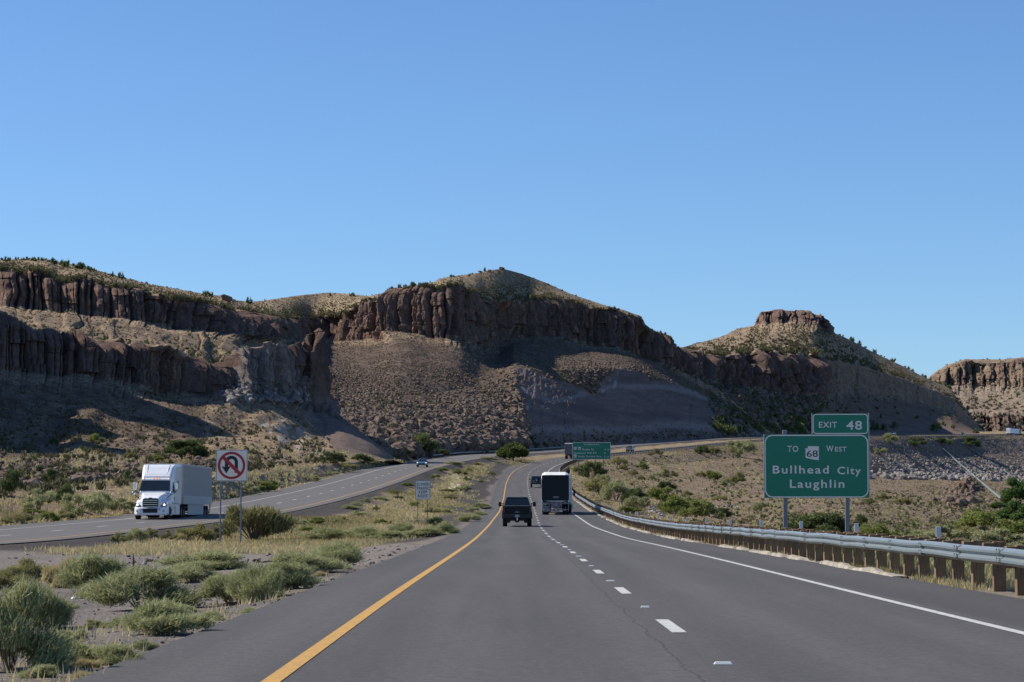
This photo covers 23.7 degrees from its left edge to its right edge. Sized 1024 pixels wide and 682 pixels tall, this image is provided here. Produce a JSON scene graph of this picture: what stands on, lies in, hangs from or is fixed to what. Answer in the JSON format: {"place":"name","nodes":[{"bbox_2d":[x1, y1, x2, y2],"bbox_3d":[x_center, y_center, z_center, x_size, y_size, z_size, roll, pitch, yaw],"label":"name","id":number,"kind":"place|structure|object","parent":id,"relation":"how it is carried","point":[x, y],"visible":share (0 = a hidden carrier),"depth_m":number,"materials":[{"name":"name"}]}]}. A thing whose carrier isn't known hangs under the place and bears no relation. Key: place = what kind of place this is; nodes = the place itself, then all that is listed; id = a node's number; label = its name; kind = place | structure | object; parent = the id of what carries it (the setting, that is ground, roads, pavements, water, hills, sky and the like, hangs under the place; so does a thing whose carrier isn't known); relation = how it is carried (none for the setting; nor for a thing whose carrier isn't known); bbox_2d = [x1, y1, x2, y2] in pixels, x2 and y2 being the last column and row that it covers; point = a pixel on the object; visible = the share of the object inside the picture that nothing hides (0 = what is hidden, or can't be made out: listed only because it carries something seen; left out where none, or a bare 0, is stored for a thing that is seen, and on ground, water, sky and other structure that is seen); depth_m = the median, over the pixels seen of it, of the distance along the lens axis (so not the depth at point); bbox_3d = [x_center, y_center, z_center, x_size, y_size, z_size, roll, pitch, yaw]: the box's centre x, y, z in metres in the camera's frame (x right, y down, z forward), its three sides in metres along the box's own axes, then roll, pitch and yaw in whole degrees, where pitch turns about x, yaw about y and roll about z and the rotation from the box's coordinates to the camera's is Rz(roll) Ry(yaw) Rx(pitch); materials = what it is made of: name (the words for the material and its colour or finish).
{"place":"outdoors","nodes":[
{"label":"outdoors","id":0,"kind":"place"},
{"bbox_2d":[0,311,403,520],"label":"hill","id":1,"kind":"structure","parent":0,"point":[161,370],"depth_m":415.71,"materials":[{"name":"stone"}]},
{"bbox_2d":[0,468,20,496],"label":"green bush","id":2,"kind":"object","parent":1,"relation":"on","point":[9,482],"visible":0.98,"depth_m":184.97,"materials":[{"name":"green plant"}]},
{"bbox_2d":[20,487,56,509],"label":"grey bush","id":3,"kind":"object","parent":1,"relation":"on","point":[40,499],"visible":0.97,"depth_m":175.60,"materials":[{"name":"green plant"}]},
{"bbox_2d":[53,481,75,503],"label":"green bush","id":4,"kind":"object","parent":1,"relation":"on","point":[64,488],"visible":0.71,"depth_m":185.06,"materials":[{"name":"green plant"}]},
{"bbox_2d":[83,491,118,513],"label":"grey bush","id":5,"kind":"object","parent":1,"relation":"on","point":[113,505],"visible":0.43,"depth_m":187.90,"materials":[{"name":"green plant"}]},
{"bbox_2d":[0,374,210,484],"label":"scrub","id":6,"kind":"object","parent":1,"relation":"on","point":[126,473],"visible":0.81,"depth_m":279.70,"materials":[{"name":"green plant"}]},
{"bbox_2d":[116,497,134,510],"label":"grey bush","id":7,"kind":"object","parent":1,"relation":"on","point":[126,505],"visible":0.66,"depth_m":197.53,"materials":[{"name":"green plant"}]},
{"bbox_2d":[159,438,210,458],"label":"green bush","id":8,"kind":"object","parent":1,"relation":"on","point":[181,448],"visible":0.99,"depth_m":303.40,"materials":[{"name":"green plant"}]},
{"bbox_2d":[0,372,402,485],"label":"rubble","id":9,"kind":"object","parent":1,"relation":"on","point":[89,476],"visible":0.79,"depth_m":293.03,"materials":[{"name":"brown stone"}]},
{"bbox_2d":[0,368,404,498],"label":"scrub","id":10,"kind":"object","parent":1,"relation":"on","point":[47,487],"visible":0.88,"depth_m":332.18,"materials":[{"name":"green plant"}]},
{"bbox_2d":[219,378,313,404],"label":"rubble","id":11,"kind":"object","parent":1,"relation":"on","point":[234,395],"visible":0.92,"depth_m":453.35,"materials":[{"name":"grey stone"}]},
{"bbox_2d":[321,452,345,465],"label":"green bush","id":12,"kind":"object","parent":1,"relation":"on","point":[333,458],"visible":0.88,"depth_m":373.23,"materials":[{"name":"green plant"}]},
{"bbox_2d":[0,545,423,680],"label":"gravel","id":13,"kind":"structure","parent":0,"point":[270,602],"depth_m":47.68,"materials":[{"name":"stone"}]},
{"bbox_2d":[0,259,776,460],"bbox_3d":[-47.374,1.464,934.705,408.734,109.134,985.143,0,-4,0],"label":"hill","id":14,"kind":"structure","parent":0,"point":[469,317],"depth_m":942.09,"materials":[{"name":"brown stone"}]},
{"bbox_2d":[17,306,294,362],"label":"scrub","id":15,"kind":"object","parent":14,"relation":"on","point":[147,342],"visible":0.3,"depth_m":587.80,"materials":[{"name":"green plant"}]},
{"bbox_2d":[12,306,734,443],"bbox_3d":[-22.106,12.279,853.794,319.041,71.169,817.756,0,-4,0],"label":"scrub","id":16,"kind":"object","parent":14,"relation":"on","point":[398,383],"visible":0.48,"depth_m":688.99,"materials":[{"name":"green plant"}]},
{"bbox_2d":[0,256,778,433],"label":"scrub","id":17,"kind":"object","parent":14,"relation":"on","point":[62,278],"visible":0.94,"depth_m":891.52,"materials":[{"name":"plant"}]},
{"bbox_2d":[6,307,778,454],"bbox_3d":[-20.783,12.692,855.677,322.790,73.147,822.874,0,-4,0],"label":"rubble","id":18,"kind":"object","parent":14,"relation":"on","point":[514,420],"visible":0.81,"depth_m":753.89,"materials":[{"name":"stone"}]},
{"bbox_2d":[411,432,441,453],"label":"green bush","id":19,"kind":"object","parent":18,"relation":"on","point":[423,440],"visible":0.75,"depth_m":553.56,"materials":[{"name":"green plant"}]},
{"bbox_2d":[519,377,745,447],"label":"scrub","id":20,"kind":"object","parent":14,"relation":"on","point":[544,443],"visible":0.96,"depth_m":955.85,"materials":[{"name":"green plant"}]},
{"bbox_2d":[531,376,760,447],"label":"rubble","id":21,"kind":"object","parent":14,"relation":"on","point":[626,440],"visible":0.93,"depth_m":953.39,"materials":[{"name":"stone"}]},
{"bbox_2d":[0,434,928,543],"bbox_3d":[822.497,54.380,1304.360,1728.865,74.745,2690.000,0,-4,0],"label":"road","id":22,"kind":"structure","parent":0,"point":[331,489],"depth_m":240.01,"materials":[{"name":"grey asphalt"}]},
{"bbox_2d":[132,464,211,518],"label":"articulated lorry","id":23,"kind":"object","parent":22,"relation":"on","point":[174,490],"visible":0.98,"depth_m":176.93,"materials":[{"name":"white metal"}]},
{"bbox_2d":[0,431,1023,681],"bbox_3d":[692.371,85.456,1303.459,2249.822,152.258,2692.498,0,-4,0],"label":"ground","id":24,"kind":"structure","parent":0,"point":[10,551],"depth_m":98.21,"materials":[{"name":"beige soil"}]},
{"bbox_2d":[0,569,32,588],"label":"tumbleweed bush","id":25,"kind":"object","parent":24,"relation":"on","point":[7,578],"visible":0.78,"depth_m":58.76,"materials":[{"name":"green plant"}]},
{"bbox_2d":[0,512,35,523],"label":"tumbleweed bush","id":26,"kind":"object","parent":24,"relation":"on","point":[21,516],"visible":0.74,"depth_m":159.75,"materials":[{"name":"green plant"}]},
{"bbox_2d":[0,556,45,585],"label":"tumbleweed bush","id":27,"kind":"object","parent":24,"relation":"on","point":[30,567],"visible":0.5,"depth_m":61.52,"materials":[{"name":"green plant"}]},
{"bbox_2d":[15,664,62,677],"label":"tumbleweed bush","id":28,"kind":"object","parent":24,"relation":"on","point":[49,670],"visible":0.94,"depth_m":19.87,"materials":[{"name":"green plant"}]},
{"bbox_2d":[0,568,80,671],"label":"tumbleweed bush","id":29,"kind":"object","parent":24,"relation":"on","point":[17,629],"visible":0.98,"depth_m":20.70,"materials":[{"name":"green plant"}]},
{"bbox_2d":[21,578,77,628],"bbox_3d":[-6.343,3.577,33.101,0.970,0.774,1.180,0,-4,7],"label":"tumbleweed bush","id":30,"kind":"object","parent":24,"relation":"on","point":[55,609],"visible":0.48,"depth_m":32.86,"materials":[{"name":"green plant"}]},
{"bbox_2d":[39,563,70,588],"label":"grass tuft","id":31,"kind":"object","parent":24,"relation":"on","point":[48,571],"visible":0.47,"depth_m":59.29,"materials":[{"name":"plant"}]},
{"bbox_2d":[20,630,101,661],"bbox_3d":[-4.034,2.751,21.818,0.729,0.337,0.658,-3,-5,40],"label":"tumbleweed bush","id":32,"kind":"object","parent":24,"relation":"on","point":[83,647],"visible":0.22,"depth_m":21.79,"materials":[{"name":"green plant"}]},
{"bbox_2d":[59,491,109,516],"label":"grey bush","id":33,"kind":"object","parent":24,"relation":"on","point":[95,501],"visible":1,"depth_m":179.52,"materials":[{"name":"green plant"}]},
{"bbox_2d":[69,656,104,668],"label":"grass tuft","id":34,"kind":"object","parent":24,"relation":"on","point":[84,663],"visible":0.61,"depth_m":21.07,"materials":[{"name":"plant"}]},
{"bbox_2d":[51,550,145,598],"bbox_3d":[-8.571,4.945,51.513,2.416,1.166,2.388,1,-4,-10],"label":"tumbleweed bush","id":35,"kind":"object","parent":24,"relation":"on","point":[75,573],"visible":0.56,"depth_m":51.33,"materials":[{"name":"green plant"}]},
{"bbox_2d":[77,641,144,665],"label":"tumbleweed bush","id":36,"kind":"object","parent":24,"relation":"on","point":[113,654],"visible":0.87,"depth_m":21.64,"materials":[{"name":"green plant"}]},
{"bbox_2d":[124,527,149,540],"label":"grey bush","id":37,"kind":"object","parent":24,"relation":"on","point":[139,535],"visible":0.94,"depth_m":120.78,"materials":[{"name":"green plant"}]},
{"bbox_2d":[68,560,211,608],"bbox_3d":[-6.165,4.009,39.898,2.388,0.878,1.876,3,-5,-33],"label":"tumbleweed bush","id":38,"kind":"object","parent":24,"relation":"on","point":[125,586],"visible":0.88,"depth_m":39.74,"materials":[{"name":"green plant"}]},
{"bbox_2d":[130,639,159,649],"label":"grey bush","id":39,"kind":"object","parent":24,"relation":"on","point":[141,642],"visible":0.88,"depth_m":23.79,"materials":[{"name":"green plant"}]},
{"bbox_2d":[115,594,219,634],"bbox_3d":[-3.870,3.033,26.871,1.226,0.500,1.120,-3,-5,36],"label":"tumbleweed bush","id":40,"kind":"object","parent":24,"relation":"on","point":[155,617],"visible":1,"depth_m":26.73,"materials":[{"name":"green plant"}]},
{"bbox_2d":[172,522,216,541],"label":"tumbleweed bush","id":41,"kind":"object","parent":24,"relation":"on","point":[202,530],"visible":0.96,"depth_m":127.20,"materials":[{"name":"green plant"}]},
{"bbox_2d":[167,557,229,581],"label":"tumbleweed bush","id":42,"kind":"object","parent":24,"relation":"on","point":[191,571],"visible":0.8,"depth_m":59.13,"materials":[{"name":"green plant"}]},
{"bbox_2d":[151,549,255,569],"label":"tumbleweed bush","id":43,"kind":"object","parent":24,"relation":"on","point":[220,559],"visible":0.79,"depth_m":71.98,"materials":[{"name":"green plant"}]},
{"bbox_2d":[216,450,247,543],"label":"no turn sign","id":44,"kind":"object","parent":24,"relation":"on","point":[231,465],"visible":0.94,"depth_m":124.65,"materials":[{"name":"metal"}]},
{"bbox_2d":[198,566,265,604],"bbox_3d":[-4.618,4.090,40.536,1.300,0.725,1.315,0,-4,0],"label":"tumbleweed bush","id":45,"kind":"object","parent":24,"relation":"on","point":[214,584],"visible":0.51,"depth_m":40.18,"materials":[{"name":"green plant"}]},
{"bbox_2d":[210,502,299,539],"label":"desert bush","id":46,"kind":"object","parent":24,"relation":"on","point":[266,521],"visible":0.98,"depth_m":134.81,"materials":[{"name":"green plant"}]},
{"bbox_2d":[223,560,288,602],"bbox_3d":[-4.154,3.873,39.313,1.109,0.728,1.350,1,-4,-16],"label":"tumbleweed bush","id":47,"kind":"object","parent":24,"relation":"on","point":[249,582],"visible":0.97,"depth_m":39.11,"materials":[{"name":"green plant"}]},
{"bbox_2d":[267,560,323,590],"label":"tumbleweed bush","id":48,"kind":"object","parent":24,"relation":"on","point":[298,574],"visible":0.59,"depth_m":42.70,"materials":[{"name":"green plant"}]},
{"bbox_2d":[263,549,351,572],"bbox_3d":[-4.581,4.864,53.574,2.096,0.634,1.646,-1,-4,8],"label":"tumbleweed bush","id":49,"kind":"object","parent":24,"relation":"on","point":[318,562],"visible":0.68,"depth_m":53.40,"materials":[{"name":"green plant"}]},
{"bbox_2d":[297,527,359,540],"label":"tumbleweed bush","id":50,"kind":"object","parent":24,"relation":"on","point":[327,533],"visible":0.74,"depth_m":132.17,"materials":[{"name":"green plant"}]},
{"bbox_2d":[304,539,367,563],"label":"tumbleweed bush","id":51,"kind":"object","parent":24,"relation":"on","point":[348,552],"visible":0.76,"depth_m":69.19,"materials":[{"name":"green plant"}]},
{"bbox_2d":[337,524,383,538],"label":"tumbleweed bush","id":52,"kind":"object","parent":24,"relation":"on","point":[364,531],"visible":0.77,"depth_m":131.76,"materials":[{"name":"green plant"}]},
{"bbox_2d":[363,529,407,539],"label":"tumbleweed bush","id":53,"kind":"object","parent":24,"relation":"on","point":[385,534],"visible":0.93,"depth_m":130.17,"materials":[{"name":"green plant"}]},
{"bbox_2d":[388,522,414,531],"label":"tumbleweed bush","id":54,"kind":"object","parent":24,"relation":"on","point":[401,527],"visible":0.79,"depth_m":143.62,"materials":[{"name":"green plant"}]},
{"bbox_2d":[415,481,429,520],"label":"slow traffic sign","id":55,"kind":"object","parent":24,"relation":"on","point":[422,490],"visible":0.98,"depth_m":193.53,"materials":[{"name":"metal"}]},
{"bbox_2d":[402,528,451,537],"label":"tumbleweed bush","id":56,"kind":"object","parent":24,"relation":"on","point":[422,532],"visible":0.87,"depth_m":134.07,"materials":[{"name":"green plant"}]},
{"bbox_2d":[427,520,462,533],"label":"tumbleweed bush","id":57,"kind":"object","parent":24,"relation":"on","point":[449,527],"visible":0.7,"depth_m":136.99,"materials":[{"name":"green plant"}]},
{"bbox_2d":[455,513,481,521],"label":"tumbleweed bush","id":58,"kind":"object","parent":24,"relation":"on","point":[465,517],"visible":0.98,"depth_m":192.41,"materials":[{"name":"green plant"}]},
{"bbox_2d":[432,446,564,457],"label":"guardrail","id":59,"kind":"object","parent":24,"relation":"on","point":[466,453],"visible":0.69,"depth_m":648.27,"materials":[{"name":"metal"}]},
{"bbox_2d":[495,441,529,460],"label":"tree","id":60,"kind":"object","parent":24,"relation":"on","point":[511,450],"visible":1,"depth_m":590.46,"materials":[{"name":"green plant"}]},
{"bbox_2d":[573,499,908,578],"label":"kerb","id":61,"kind":"structure","parent":24,"relation":"on","point":[850,567],"depth_m":66.64,"materials":[{"name":"beige concrete"}]},
{"bbox_2d":[559,434,1023,595],"bbox_3d":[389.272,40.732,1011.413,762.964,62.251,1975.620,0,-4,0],"label":"guardrail","id":62,"kind":"object","parent":24,"relation":"on","point":[1000,556],"visible":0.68,"depth_m":57.89,"materials":[{"name":"metal"}]},
{"bbox_2d":[763,413,869,531],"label":"exit sign","id":63,"kind":"object","parent":24,"relation":"on","point":[829,457],"visible":0.98,"depth_m":111.89,"materials":[{"name":"metal"}]},
{"bbox_2d":[0,0,1023,377],"label":"sky","id":64,"kind":"structure","parent":0,"point":[695,169],"materials":[{"name":"blue"}]},
{"bbox_2d":[71,435,1023,681],"bbox_3d":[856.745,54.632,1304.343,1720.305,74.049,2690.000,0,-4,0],"label":"road","id":65,"kind":"structure","parent":0,"point":[579,593],"depth_m":28.91,"materials":[{"name":"grey asphalt"}]},
{"bbox_2d":[499,497,535,525],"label":"pickup truck","id":66,"kind":"object","parent":65,"relation":"on","point":[517,509],"visible":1,"depth_m":168.69,"materials":[{"name":"black paint"}]},
{"bbox_2d":[541,472,574,514],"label":"tarp lorry","id":67,"kind":"object","parent":65,"relation":"on","point":[556,491],"visible":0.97,"depth_m":228.56,"materials":[{"name":"fabric"}]},
{"bbox_2d":[569,435,1023,542],"bbox_3d":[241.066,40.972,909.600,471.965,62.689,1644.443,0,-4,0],"label":"hill","id":68,"kind":"structure","parent":0,"point":[809,507],"depth_m":839.50,"materials":[{"name":"brown soil"}]},
{"bbox_2d":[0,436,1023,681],"bbox_3d":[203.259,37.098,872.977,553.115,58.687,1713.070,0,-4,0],"label":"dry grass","id":69,"kind":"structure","parent":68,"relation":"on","point":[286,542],"depth_m":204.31,"materials":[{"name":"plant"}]},
{"bbox_2d":[572,442,610,474],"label":"distance sign","id":70,"kind":"object","parent":68,"relation":"on","point":[591,450],"visible":0.98,"depth_m":479.65,"materials":[{"name":"metal"}]},
{"bbox_2d":[579,461,608,477],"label":"green bush","id":71,"kind":"object","parent":68,"relation":"on","point":[596,468],"visible":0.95,"depth_m":478.07,"materials":[{"name":"green plant"}]},
{"bbox_2d":[582,477,608,491],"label":"dry bush","id":72,"kind":"object","parent":68,"relation":"on","point":[595,483],"visible":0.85,"depth_m":394.68,"materials":[{"name":"green plant"}]},
{"bbox_2d":[598,477,629,500],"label":"grey bush","id":73,"kind":"object","parent":68,"relation":"on","point":[608,492],"visible":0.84,"depth_m":351.15,"materials":[{"name":"green plant"}]},
{"bbox_2d":[619,487,647,500],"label":"green bush","id":74,"kind":"object","parent":68,"relation":"on","point":[634,492],"visible":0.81,"depth_m":338.15,"materials":[{"name":"green plant"}]},
{"bbox_2d":[622,495,652,508],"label":"grey bush","id":75,"kind":"object","parent":68,"relation":"on","point":[636,502],"visible":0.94,"depth_m":308.14,"materials":[{"name":"green plant"}]},
{"bbox_2d":[646,487,679,501],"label":"leafy bush","id":76,"kind":"object","parent":68,"relation":"on","point":[658,493],"visible":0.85,"depth_m":393.45,"materials":[{"name":"green plant"}]},
{"bbox_2d":[655,495,690,513],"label":"leafy bush","id":77,"kind":"object","parent":68,"relation":"on","point":[671,504],"visible":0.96,"depth_m":313.17,"materials":[{"name":"green plant"}]},
{"bbox_2d":[635,464,751,518],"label":"rubble","id":78,"kind":"object","parent":68,"relation":"on","point":[649,509],"visible":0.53,"depth_m":312.99,"materials":[{"name":"beige stone"}]},
{"bbox_2d":[678,499,713,516],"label":"leafy bush","id":79,"kind":"object","parent":68,"relation":"on","point":[704,507],"visible":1,"depth_m":296.35,"materials":[{"name":"green plant"}]},
{"bbox_2d":[725,439,756,455],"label":"grey bush","id":80,"kind":"object","parent":68,"relation":"on","point":[748,446],"visible":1,"depth_m":934.09,"materials":[{"name":"green plant"}]},
{"bbox_2d":[571,445,1023,574],"bbox_3d":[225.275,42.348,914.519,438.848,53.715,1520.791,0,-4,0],"label":"scrub","id":81,"kind":"object","parent":68,"relation":"on","point":[853,502],"visible":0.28,"depth_m":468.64,"materials":[{"name":"green plant"}]},
{"bbox_2d":[586,448,1021,544],"bbox_3d":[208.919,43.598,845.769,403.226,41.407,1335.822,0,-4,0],"label":"rubble","id":82,"kind":"object","parent":68,"relation":"on","point":[828,507],"visible":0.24,"depth_m":422.67,"materials":[{"name":"stone"}]},
{"bbox_2d":[780,511,853,532],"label":"green bush","id":83,"kind":"object","parent":68,"relation":"on","point":[831,521],"visible":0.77,"depth_m":233.54,"materials":[{"name":"green plant"}]},
{"bbox_2d":[859,522,892,535],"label":"leafy bush","id":84,"kind":"object","parent":68,"relation":"on","point":[877,528],"visible":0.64,"depth_m":244.45,"materials":[{"name":"green plant"}]},
{"bbox_2d":[813,494,1023,576],"bbox_3d":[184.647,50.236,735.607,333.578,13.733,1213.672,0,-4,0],"label":"scrub","id":85,"kind":"object","parent":68,"relation":"on","point":[974,537],"visible":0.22,"depth_m":279.11,"materials":[{"name":"green plant"}]},
{"bbox_2d":[920,523,964,538],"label":"grey bush","id":86,"kind":"object","parent":68,"relation":"on","point":[953,533],"visible":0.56,"depth_m":269.35,"materials":[{"name":"green plant"}]},
{"bbox_2d":[870,437,1023,481],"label":"riprap","id":87,"kind":"object","parent":68,"relation":"on","point":[981,473],"visible":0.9,"depth_m":1348.64,"materials":[{"name":"grey stone"}]},
{"bbox_2d":[931,478,990,506],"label":"rubble","id":88,"kind":"object","parent":68,"relation":"on","point":[956,498],"visible":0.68,"depth_m":770.23,"materials":[{"name":"beige stone"}]},
{"bbox_2d":[953,510,1011,530],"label":"leafy bush","id":89,"kind":"object","parent":68,"relation":"on","point":[974,518],"visible":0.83,"depth_m":347.32,"materials":[{"name":"green plant"}]},
{"bbox_2d":[967,528,1023,542],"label":"grey bush","id":90,"kind":"object","parent":68,"relation":"on","point":[986,534],"visible":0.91,"depth_m":283.42,"materials":[{"name":"green plant"}]},
{"bbox_2d":[995,499,1023,522],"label":"tree","id":91,"kind":"object","parent":68,"relation":"on","point":[1011,509],"visible":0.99,"depth_m":427.08,"materials":[{"name":"green plant"}]},
{"bbox_2d":[998,518,1023,535],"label":"leafy bush","id":92,"kind":"object","parent":68,"relation":"on","point":[1016,528],"visible":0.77,"depth_m":310.71,"materials":[{"name":"green plant"}]},
{"bbox_2d":[999,477,1023,502],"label":"tree","id":93,"kind":"object","parent":68,"relation":"on","point":[1016,491],"visible":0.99,"depth_m":750.41,"materials":[{"name":"green plant"}]},
{"bbox_2d":[679,309,983,437],"bbox_3d":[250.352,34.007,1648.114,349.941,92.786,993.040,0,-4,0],"label":"hill","id":94,"kind":"structure","parent":0,"point":[800,374],"depth_m":1475.48,"materials":[{"name":"brown stone"}]},
{"bbox_2d":[685,322,950,433],"bbox_3d":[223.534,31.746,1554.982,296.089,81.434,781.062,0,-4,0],"label":"rubble","id":95,"kind":"object","parent":94,"relation":"on","point":[723,411],"visible":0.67,"depth_m":1279.53,"materials":[{"name":"brown stone"}]},
{"bbox_2d":[677,321,984,430],"bbox_3d":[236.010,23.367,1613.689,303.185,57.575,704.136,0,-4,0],"label":"scrub","id":96,"kind":"object","parent":94,"relation":"on","point":[719,350],"visible":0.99,"depth_m":1455.80,"materials":[{"name":"green plant"}]},
{"bbox_2d":[691,372,983,434],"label":"scrub","id":97,"kind":"object","parent":94,"relation":"on","point":[720,425],"visible":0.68,"depth_m":1300.01,"materials":[{"name":"green plant"}]},
{"bbox_2d":[839,334,979,423],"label":"skyline scrub","id":98,"kind":"object","parent":94,"relation":"on","point":[851,338],"visible":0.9,"depth_m":1909.80,"materials":[{"name":"green plant"}]},
{"bbox_2d":[928,357,1023,431],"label":"hill","id":99,"kind":"structure","parent":0,"point":[982,369],"depth_m":2293.18,"materials":[{"name":"brown stone"}]},
{"bbox_2d":[937,358,1023,430],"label":"scrub","id":100,"kind":"object","parent":99,"relation":"on","point":[987,401],"visible":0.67,"depth_m":2226.95,"materials":[{"name":"plant"}]},
{"bbox_2d":[950,374,1023,430],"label":"rubble","id":101,"kind":"object","parent":99,"relation":"on","point":[1000,428],"visible":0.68,"depth_m":2128.54,"materials":[{"name":"brown stone"}]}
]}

